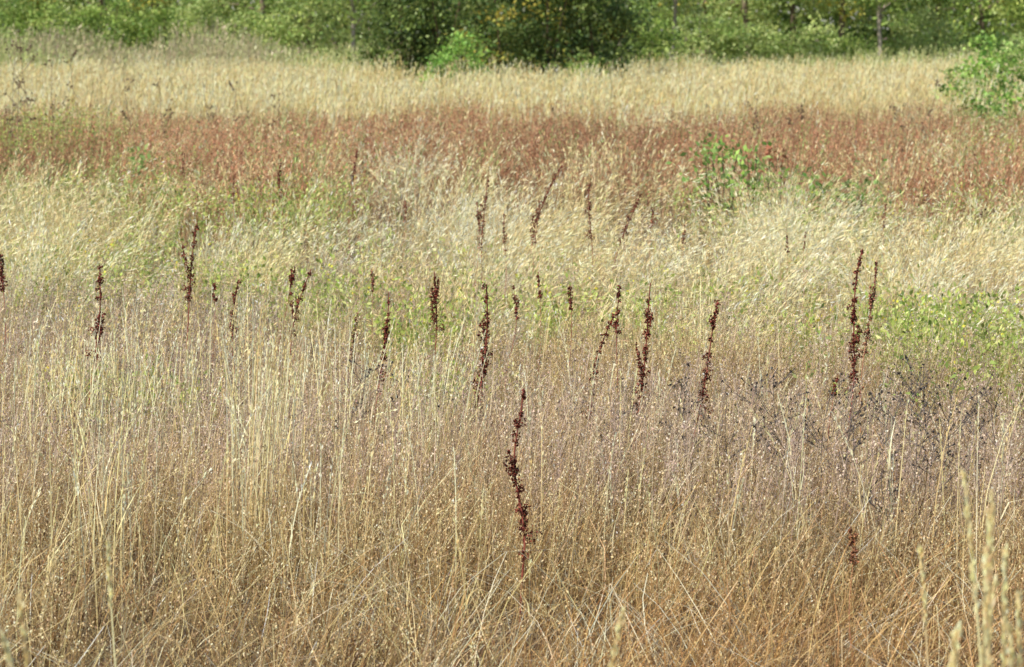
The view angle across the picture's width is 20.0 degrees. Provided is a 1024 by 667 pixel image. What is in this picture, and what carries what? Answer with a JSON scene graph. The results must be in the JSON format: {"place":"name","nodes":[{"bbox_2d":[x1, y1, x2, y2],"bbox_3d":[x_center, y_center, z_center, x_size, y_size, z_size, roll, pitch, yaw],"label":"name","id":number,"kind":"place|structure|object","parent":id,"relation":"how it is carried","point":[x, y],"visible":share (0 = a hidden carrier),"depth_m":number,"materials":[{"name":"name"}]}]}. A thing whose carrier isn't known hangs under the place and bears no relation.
{"place":"outdoors","nodes":[
{"label":"outdoors","id":0,"kind":"place"},
{"bbox_2d":[3,0,1014,33],"label":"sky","id":1,"kind":"structure","parent":0,"point":[798,8],"materials":[{"name":"white"}]},
{"bbox_2d":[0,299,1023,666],"bbox_3d":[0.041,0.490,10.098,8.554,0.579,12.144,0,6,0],"label":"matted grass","id":2,"kind":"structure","parent":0,"point":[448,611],"depth_m":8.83,"materials":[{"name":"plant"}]},
{"bbox_2d":[0,46,1023,161],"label":"golden grass","id":3,"kind":"structure","parent":0,"point":[697,88],"depth_m":51.35,"materials":[{"name":"plant"}]},
{"bbox_2d":[0,34,1023,666],"bbox_3d":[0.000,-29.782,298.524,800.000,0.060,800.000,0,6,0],"label":"ground","id":4,"kind":"structure","parent":0,"point":[466,658],"depth_m":9.29,"materials":[{"name":"beige plant"}]},
{"bbox_2d":[0,254,7,377],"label":"dock plant","id":5,"kind":"object","parent":4,"relation":"on","point":[2,277],"visible":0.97,"depth_m":12.84,"materials":[{"name":"brown plant"}]},
{"bbox_2d":[4,41,37,138],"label":"thistle","id":6,"kind":"object","parent":4,"relation":"on","point":[20,48],"visible":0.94,"depth_m":33.78,"materials":[{"name":"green plant"}]},
{"bbox_2d":[0,0,54,57],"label":"shrub","id":7,"kind":"object","parent":4,"relation":"on","point":[15,14],"visible":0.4,"depth_m":95.21,"materials":[{"name":"green plant"}]},
{"bbox_2d":[1,0,96,37],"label":"tree","id":8,"kind":"object","parent":4,"relation":"on","point":[38,2],"visible":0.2,"depth_m":105.13,"materials":[{"name":"green plant"}]},
{"bbox_2d":[43,59,69,160],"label":"thistle","id":9,"kind":"object","parent":4,"relation":"on","point":[49,60],"visible":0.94,"depth_m":32.91,"materials":[{"name":"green plant"}]},
{"bbox_2d":[21,0,122,54],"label":"shrub","id":10,"kind":"object","parent":4,"relation":"on","point":[53,14],"visible":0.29,"depth_m":95.07,"materials":[{"name":"green plant"}]},
{"bbox_2d":[80,265,105,482],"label":"dock plant","id":11,"kind":"object","parent":4,"relation":"on","point":[98,325],"visible":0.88,"depth_m":11.45,"materials":[{"name":"brown plant"}]},
{"bbox_2d":[33,0,164,42],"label":"tree","id":12,"kind":"object","parent":4,"relation":"on","point":[101,2],"visible":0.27,"depth_m":101.25,"materials":[{"name":"green plant"}]},
{"bbox_2d":[74,0,161,57],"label":"shrub","id":13,"kind":"object","parent":4,"relation":"on","point":[124,6],"visible":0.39,"depth_m":95.17,"materials":[{"name":"green plant"}]},
{"bbox_2d":[123,143,164,229],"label":"bramble","id":14,"kind":"object","parent":4,"relation":"on","point":[141,162],"visible":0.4,"depth_m":24.95,"materials":[{"name":"green plant"}]},
{"bbox_2d":[73,0,218,48],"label":"tree","id":15,"kind":"object","parent":4,"relation":"on","point":[158,5],"visible":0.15,"depth_m":107.32,"materials":[{"name":"green plant"}]},
{"bbox_2d":[117,0,217,55],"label":"shrub","id":16,"kind":"object","parent":4,"relation":"on","point":[159,16],"visible":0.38,"depth_m":94.74,"materials":[{"name":"green plant"}]},
{"bbox_2d":[181,219,198,349],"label":"dock plant","id":17,"kind":"object","parent":4,"relation":"on","point":[188,296],"visible":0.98,"depth_m":13.63,"materials":[{"name":"brown plant"}]},
{"bbox_2d":[146,0,254,70],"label":"shrub","id":18,"kind":"object","parent":4,"relation":"on","point":[205,6],"visible":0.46,"depth_m":91.12,"materials":[{"name":"green plant"}]},
{"bbox_2d":[146,0,256,37],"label":"tree","id":19,"kind":"object","parent":4,"relation":"on","point":[228,13],"visible":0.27,"depth_m":103.30,"materials":[{"name":"green plant"}]},
{"bbox_2d":[222,279,241,390],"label":"dock plant","id":20,"kind":"object","parent":4,"relation":"on","point":[234,299],"visible":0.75,"depth_m":12.50,"materials":[{"name":"brown plant"}]},
{"bbox_2d":[203,5,303,58],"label":"shrub","id":21,"kind":"object","parent":4,"relation":"on","point":[248,20],"visible":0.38,"depth_m":91.14,"materials":[{"name":"green plant"}]},
{"bbox_2d":[191,0,341,44],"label":"tree","id":22,"kind":"object","parent":4,"relation":"on","point":[262,4],"visible":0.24,"depth_m":100.20,"materials":[{"name":"green plant"}]},
{"bbox_2d":[283,269,311,436],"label":"dock plant","id":23,"kind":"object","parent":4,"relation":"on","point":[298,301],"visible":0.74,"depth_m":12.23,"materials":[{"name":"brown plant"}]},
{"bbox_2d":[258,0,350,65],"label":"shrub","id":24,"kind":"object","parent":4,"relation":"on","point":[291,36],"visible":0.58,"depth_m":91.14,"materials":[{"name":"green plant"}]},
{"bbox_2d":[239,0,370,51],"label":"tree","id":25,"kind":"object","parent":4,"relation":"on","point":[302,24],"visible":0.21,"depth_m":107.39,"materials":[{"name":"green plant"}]},
{"bbox_2d":[271,0,403,55],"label":"tree","id":26,"kind":"object","parent":4,"relation":"on","point":[352,3],"visible":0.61,"depth_m":89.47,"materials":[{"name":"green plant"}]},
{"bbox_2d":[366,292,390,458],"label":"dock plant","id":27,"kind":"object","parent":4,"relation":"on","point":[385,333],"visible":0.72,"depth_m":11.29,"materials":[{"name":"brown plant"}]},
{"bbox_2d":[334,0,453,39],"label":"tree","id":28,"kind":"object","parent":4,"relation":"on","point":[347,25],"visible":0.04,"depth_m":103.33,"materials":[{"name":"green plant"}]},
{"bbox_2d":[336,0,453,100],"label":"shrub","id":29,"kind":"object","parent":4,"relation":"on","point":[395,8],"visible":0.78,"depth_m":66.31,"materials":[{"name":"green plant"}]},
{"bbox_2d":[414,50,455,99],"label":"shrub","id":30,"kind":"object","parent":4,"relation":"on","point":[436,63],"visible":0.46,"depth_m":59.70,"materials":[{"name":"green plant"}]},
{"bbox_2d":[429,272,444,368],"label":"dock plant","id":31,"kind":"object","parent":4,"relation":"on","point":[435,291],"visible":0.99,"depth_m":12.62,"materials":[{"name":"brown plant"}]},
{"bbox_2d":[383,0,500,75],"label":"shrub","id":32,"kind":"object","parent":4,"relation":"on","point":[433,29],"visible":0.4,"depth_m":66.20,"materials":[{"name":"green plant"}]},
{"bbox_2d":[432,20,499,96],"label":"shrub","id":33,"kind":"object","parent":4,"relation":"on","point":[461,47],"visible":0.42,"depth_m":60.62,"materials":[{"name":"green plant"}]},
{"bbox_2d":[473,201,482,327],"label":"dock plant","id":34,"kind":"object","parent":4,"relation":"on","point":[479,222],"visible":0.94,"depth_m":16.50,"materials":[{"name":"brown plant"}]},
{"bbox_2d":[471,282,492,480],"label":"dock plant","id":35,"kind":"object","parent":4,"relation":"on","point":[486,323],"visible":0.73,"depth_m":11.05,"materials":[{"name":"brown plant"}]},
{"bbox_2d":[438,0,562,91],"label":"shrub","id":36,"kind":"object","parent":4,"relation":"on","point":[477,14],"visible":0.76,"depth_m":64.78,"materials":[{"name":"green plant"}]},
{"bbox_2d":[0,89,1023,278],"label":"red sorrel","id":37,"kind":"object","parent":4,"relation":"on","point":[535,145],"visible":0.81,"depth_m":30.49,"materials":[{"name":"brown plant"}]},
{"bbox_2d":[0,209,1023,578],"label":"dry forbs","id":38,"kind":"object","parent":4,"relation":"on","point":[998,477],"visible":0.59,"depth_m":10.91,"materials":[{"name":"beige plant"}]},
{"bbox_2d":[0,94,1023,450],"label":"green forbs","id":39,"kind":"object","parent":4,"relation":"on","point":[894,314],"visible":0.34,"depth_m":15.80,"materials":[{"name":"green plant"}]},
{"bbox_2d":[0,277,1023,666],"bbox_3d":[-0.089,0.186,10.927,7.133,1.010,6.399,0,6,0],"label":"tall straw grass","id":40,"kind":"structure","parent":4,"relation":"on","point":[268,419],"depth_m":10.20,"materials":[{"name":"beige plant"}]},
{"bbox_2d":[0,0,1023,63],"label":"distant wood","id":41,"kind":"object","parent":4,"relation":"on","point":[860,30],"visible":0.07,"depth_m":114.80,"materials":[{"name":"green plant"}]},
{"bbox_2d":[0,467,1023,666],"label":"tall grass stems","id":42,"kind":"object","parent":4,"relation":"on","point":[988,601],"visible":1,"depth_m":4.68,"materials":[{"name":"plant"}]},
{"bbox_2d":[502,388,558,620],"bbox_3d":[0.073,0.535,8.877,0.206,0.744,0.285,0,6,0],"label":"dock plant","id":43,"kind":"object","parent":4,"relation":"on","point":[521,509],"visible":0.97,"depth_m":8.85,"materials":[{"name":"brown plant"}]},
{"bbox_2d":[478,0,602,74],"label":"shrub","id":44,"kind":"object","parent":4,"relation":"on","point":[550,18],"visible":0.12,"depth_m":67.23,"materials":[{"name":"green plant"}]},
{"bbox_2d":[528,165,561,279],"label":"dock plant","id":45,"kind":"object","parent":4,"relation":"on","point":[542,205],"visible":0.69,"depth_m":18.23,"materials":[{"name":"brown plant"}]},
{"bbox_2d":[492,0,625,88],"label":"shrub","id":46,"kind":"object","parent":4,"relation":"on","point":[556,44],"visible":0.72,"depth_m":65.45,"materials":[{"name":"green plant"}]},
{"bbox_2d":[557,46,611,103],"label":"shrub","id":47,"kind":"object","parent":4,"relation":"on","point":[589,61],"visible":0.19,"depth_m":62.18,"materials":[{"name":"green plant"}]},
{"bbox_2d":[583,184,594,290],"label":"dock plant","id":48,"kind":"object","parent":4,"relation":"on","point":[589,215],"visible":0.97,"depth_m":17.53,"materials":[{"name":"brown plant"}]},
{"bbox_2d":[575,313,614,481],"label":"dock plant","id":49,"kind":"object","parent":4,"relation":"on","point":[605,334],"visible":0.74,"depth_m":10.95,"materials":[{"name":"brown plant"}]},
{"bbox_2d":[540,0,658,84],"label":"shrub","id":50,"kind":"object","parent":4,"relation":"on","point":[614,13],"visible":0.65,"depth_m":66.03,"materials":[{"name":"green plant"}]},
{"bbox_2d":[607,285,627,415],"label":"dock plant","id":51,"kind":"object","parent":4,"relation":"on","point":[615,322],"visible":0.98,"depth_m":12.45,"materials":[{"name":"brown plant"}]},
{"bbox_2d":[628,283,653,465],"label":"dock plant","id":52,"kind":"object","parent":4,"relation":"on","point":[649,319],"visible":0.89,"depth_m":11.14,"materials":[{"name":"brown plant"}]},
{"bbox_2d":[597,0,692,68],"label":"shrub","id":53,"kind":"object","parent":4,"relation":"on","point":[658,23],"visible":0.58,"depth_m":81.38,"materials":[{"name":"green plant"}]},
{"bbox_2d":[659,391,708,506],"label":"dried weed","id":54,"kind":"object","parent":4,"relation":"on","point":[673,407],"visible":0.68,"depth_m":10.28,"materials":[{"name":"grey plant"}]},
{"bbox_2d":[644,0,724,67],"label":"tree","id":55,"kind":"object","parent":4,"relation":"on","point":[674,10],"visible":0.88,"depth_m":91.52,"materials":[{"name":"green plant"}]},
{"bbox_2d":[666,132,734,233],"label":"bramble","id":56,"kind":"object","parent":4,"relation":"on","point":[703,163],"visible":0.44,"depth_m":24.94,"materials":[{"name":"green plant"}]},
{"bbox_2d":[644,0,760,57],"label":"tree","id":57,"kind":"object","parent":4,"relation":"on","point":[704,7],"visible":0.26,"depth_m":106.31,"materials":[{"name":"green plant"}]},
{"bbox_2d":[686,299,720,471],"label":"dock plant","id":58,"kind":"object","parent":4,"relation":"on","point":[713,326],"visible":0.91,"depth_m":10.96,"materials":[{"name":"brown plant"}]},
{"bbox_2d":[663,6,747,65],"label":"shrub","id":59,"kind":"object","parent":4,"relation":"on","point":[703,41],"visible":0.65,"depth_m":97.28,"materials":[{"name":"green plant"}]},
{"bbox_2d":[673,133,767,232],"bbox_3d":[1.762,-1.228,24.557,0.728,0.936,0.737,2,6,18],"label":"bramble","id":60,"kind":"object","parent":4,"relation":"on","point":[716,149],"visible":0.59,"depth_m":24.51,"materials":[{"name":"green plant"}]},
{"bbox_2d":[691,393,764,528],"bbox_3d":[0.760,0.478,10.200,0.257,0.553,0.178,0,6,0],"label":"dried weed","id":61,"kind":"object","parent":4,"relation":"on","point":[744,447],"visible":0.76,"depth_m":10.17,"materials":[{"name":"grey plant"}]},
{"bbox_2d":[703,162,794,245],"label":"bramble","id":62,"kind":"object","parent":4,"relation":"on","point":[733,186],"visible":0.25,"depth_m":23.25,"materials":[{"name":"green plant"}]},
{"bbox_2d":[680,0,825,54],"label":"tree","id":63,"kind":"object","parent":4,"relation":"on","point":[745,5],"visible":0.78,"depth_m":102.36,"materials":[{"name":"green plant"}]},
{"bbox_2d":[706,13,804,63],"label":"shrub","id":64,"kind":"object","parent":4,"relation":"on","point":[746,35],"visible":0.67,"depth_m":97.05,"materials":[{"name":"green plant"}]},
{"bbox_2d":[712,141,800,238],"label":"bramble","id":65,"kind":"object","parent":4,"relation":"on","point":[745,167],"visible":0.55,"depth_m":23.95,"materials":[{"name":"green plant"}]},
{"bbox_2d":[722,379,793,488],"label":"dried weed","id":66,"kind":"object","parent":4,"relation":"on","point":[761,380],"visible":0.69,"depth_m":10.56,"materials":[{"name":"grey plant"}]},
{"bbox_2d":[754,144,787,217],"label":"bramble","id":67,"kind":"object","parent":4,"relation":"on","point":[769,151],"visible":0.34,"depth_m":24.18,"materials":[{"name":"green plant"}]},
{"bbox_2d":[740,367,809,479],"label":"dried weed","id":68,"kind":"object","parent":4,"relation":"on","point":[774,386],"visible":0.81,"depth_m":10.46,"materials":[{"name":"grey plant"}]},
{"bbox_2d":[742,153,823,242],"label":"bramble","id":69,"kind":"object","parent":4,"relation":"on","point":[780,179],"visible":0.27,"depth_m":23.00,"materials":[{"name":"green plant"}]},
{"bbox_2d":[753,411,814,524],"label":"dried weed","id":70,"kind":"object","parent":4,"relation":"on","point":[761,434],"visible":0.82,"depth_m":9.98,"materials":[{"name":"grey plant"}]},
{"bbox_2d":[737,0,864,51],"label":"tree","id":71,"kind":"object","parent":4,"relation":"on","point":[793,11],"visible":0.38,"depth_m":108.40,"materials":[{"name":"green plant"}]},
{"bbox_2d":[761,164,859,245],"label":"bramble","id":72,"kind":"object","parent":4,"relation":"on","point":[817,183],"visible":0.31,"depth_m":22.44,"materials":[{"name":"green plant"}]},
{"bbox_2d":[761,14,864,63],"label":"shrub","id":73,"kind":"object","parent":4,"relation":"on","point":[827,41],"visible":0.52,"depth_m":96.93,"materials":[{"name":"green plant"}]},
{"bbox_2d":[777,0,876,43],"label":"tree","id":74,"kind":"object","parent":4,"relation":"on","point":[841,4],"visible":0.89,"depth_m":103.27,"materials":[{"name":"green plant"}]},
{"bbox_2d":[791,373,863,507],"bbox_3d":[1.112,0.438,10.416,0.250,0.582,0.244,3,7,25],"label":"dried weed","id":75,"kind":"object","parent":4,"relation":"on","point":[838,401],"visible":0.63,"depth_m":10.43,"materials":[{"name":"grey plant"}]},
{"bbox_2d":[801,382,879,521],"bbox_3d":[1.171,0.457,10.349,0.267,0.562,0.224,3,7,29],"label":"dried weed","id":76,"kind":"object","parent":4,"relation":"on","point":[846,397],"visible":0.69,"depth_m":10.32,"materials":[{"name":"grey plant"}]},
{"bbox_2d":[795,160,894,256],"bbox_3d":[2.553,-0.919,22.291,0.800,0.823,0.747,0,6,0],"label":"bramble","id":77,"kind":"object","parent":4,"relation":"on","point":[866,179],"visible":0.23,"depth_m":22.20,"materials":[{"name":"green plant"}]},
{"bbox_2d":[845,527,858,666],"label":"dock plant","id":78,"kind":"object","parent":4,"relation":"on","point":[854,550],"visible":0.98,"depth_m":7.83,"materials":[{"name":"brown plant"}]},
{"bbox_2d":[841,249,865,474],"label":"dock plant","id":79,"kind":"object","parent":4,"relation":"on","point":[856,338],"visible":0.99,"depth_m":11.39,"materials":[{"name":"brown plant"}]},
{"bbox_2d":[814,29,899,63],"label":"shrub","id":80,"kind":"object","parent":4,"relation":"on","point":[869,46],"visible":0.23,"depth_m":96.92,"materials":[{"name":"green plant"}]},
{"bbox_2d":[828,409,888,533],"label":"dried weed","id":81,"kind":"object","parent":4,"relation":"on","point":[859,442],"visible":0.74,"depth_m":10.00,"materials":[{"name":"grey plant"}]},
{"bbox_2d":[857,260,877,432],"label":"dock plant","id":82,"kind":"object","parent":4,"relation":"on","point":[871,299],"visible":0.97,"depth_m":12.06,"materials":[{"name":"brown plant"}]},
{"bbox_2d":[834,159,918,251],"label":"bramble","id":83,"kind":"object","parent":4,"relation":"on","point":[890,201],"visible":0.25,"depth_m":22.65,"materials":[{"name":"green plant"}]},
{"bbox_2d":[861,449,902,574],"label":"dried weed","id":84,"kind":"object","parent":4,"relation":"on","point":[881,508],"visible":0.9,"depth_m":9.57,"materials":[{"name":"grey plant"}]},
{"bbox_2d":[830,0,937,55],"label":"tree","id":85,"kind":"object","parent":4,"relation":"on","point":[879,7],"visible":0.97,"depth_m":94.48,"materials":[{"name":"green plant"}]},
{"bbox_2d":[866,390,919,511],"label":"dried weed","id":86,"kind":"object","parent":4,"relation":"on","point":[870,393],"visible":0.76,"depth_m":10.21,"materials":[{"name":"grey plant"}]},
{"bbox_2d":[887,363,940,502],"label":"dried weed","id":87,"kind":"object","parent":4,"relation":"on","point":[906,384],"visible":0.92,"depth_m":10.72,"materials":[{"name":"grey plant"}]},
{"bbox_2d":[879,391,954,534],"bbox_3d":[1.401,0.492,10.018,0.263,0.568,0.303,0,6,0],"label":"dried weed","id":88,"kind":"object","parent":4,"relation":"on","point":[927,432],"visible":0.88,"depth_m":10.04,"materials":[{"name":"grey plant"}]},
{"bbox_2d":[872,0,972,61],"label":"shrub","id":89,"kind":"object","parent":4,"relation":"on","point":[924,38],"visible":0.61,"depth_m":96.93,"materials":[{"name":"green plant"}]},
{"bbox_2d":[865,0,986,50],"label":"tree","id":90,"kind":"object","parent":4,"relation":"on","point":[916,2],"visible":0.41,"depth_m":106.12,"materials":[{"name":"green plant"}]},
{"bbox_2d":[902,355,955,499],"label":"dried weed","id":91,"kind":"object","parent":4,"relation":"on","point":[920,388],"visible":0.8,"depth_m":10.78,"materials":[{"name":"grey plant"}]},
{"bbox_2d":[912,438,967,543],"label":"dried weed","id":92,"kind":"object","parent":4,"relation":"on","point":[949,451],"visible":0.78,"depth_m":9.68,"materials":[{"name":"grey plant"}]},
{"bbox_2d":[907,369,992,540],"bbox_3d":[1.522,0.449,10.102,0.308,0.633,0.245,0,6,0],"label":"dried weed","id":93,"kind":"object","parent":4,"relation":"on","point":[940,406],"visible":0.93,"depth_m":10.10,"materials":[{"name":"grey plant"}]},
{"bbox_2d":[930,59,981,125],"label":"shrub","id":94,"kind":"object","parent":4,"relation":"on","point":[949,77],"visible":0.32,"depth_m":49.80,"materials":[{"name":"green plant"}]},
{"bbox_2d":[909,0,1023,50],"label":"tree","id":95,"kind":"object","parent":4,"relation":"on","point":[979,11],"visible":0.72,"depth_m":101.84,"materials":[{"name":"green plant"}]},
{"bbox_2d":[923,28,1013,61],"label":"shrub","id":96,"kind":"object","parent":4,"relation":"on","point":[967,41],"visible":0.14,"depth_m":97.31,"materials":[{"name":"green plant"}]},
{"bbox_2d":[948,408,997,555],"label":"dried weed","id":97,"kind":"object","parent":4,"relation":"on","point":[964,422],"visible":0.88,"depth_m":9.91,"materials":[{"name":"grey plant"}]},
{"bbox_2d":[939,19,1023,127],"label":"shrub","id":98,"kind":"object","parent":4,"relation":"on","point":[984,52],"visible":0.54,"depth_m":48.76,"materials":[{"name":"green plant"}]},
{"bbox_2d":[960,73,1023,139],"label":"shrub","id":99,"kind":"object","parent":4,"relation":"on","point":[1006,96],"visible":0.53,"depth_m":42.80,"materials":[{"name":"green plant"}]},
{"bbox_2d":[965,26,1023,57],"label":"shrub","id":100,"kind":"object","parent":4,"relation":"on","point":[1014,41],"visible":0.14,"depth_m":97.31,"materials":[{"name":"green plant"}]},
{"bbox_2d":[966,389,1022,509],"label":"dried weed","id":101,"kind":"object","parent":4,"relation":"on","point":[992,420],"visible":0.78,"depth_m":10.36,"materials":[{"name":"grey plant"}]},
{"bbox_2d":[977,33,1023,128],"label":"shrub","id":102,"kind":"object","parent":4,"relation":"on","point":[1000,60],"visible":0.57,"depth_m":47.90,"materials":[{"name":"green plant"}]},
{"bbox_2d":[0,114,1023,450],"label":"meadow","id":103,"kind":"structure","parent":0,"point":[424,210],"depth_m":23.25,"materials":[{"name":"plant"}]},
{"bbox_2d":[0,15,1023,88],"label":"edge grass","id":104,"kind":"structure","parent":0,"point":[186,53],"depth_m":80.71,"materials":[{"name":"plant"}]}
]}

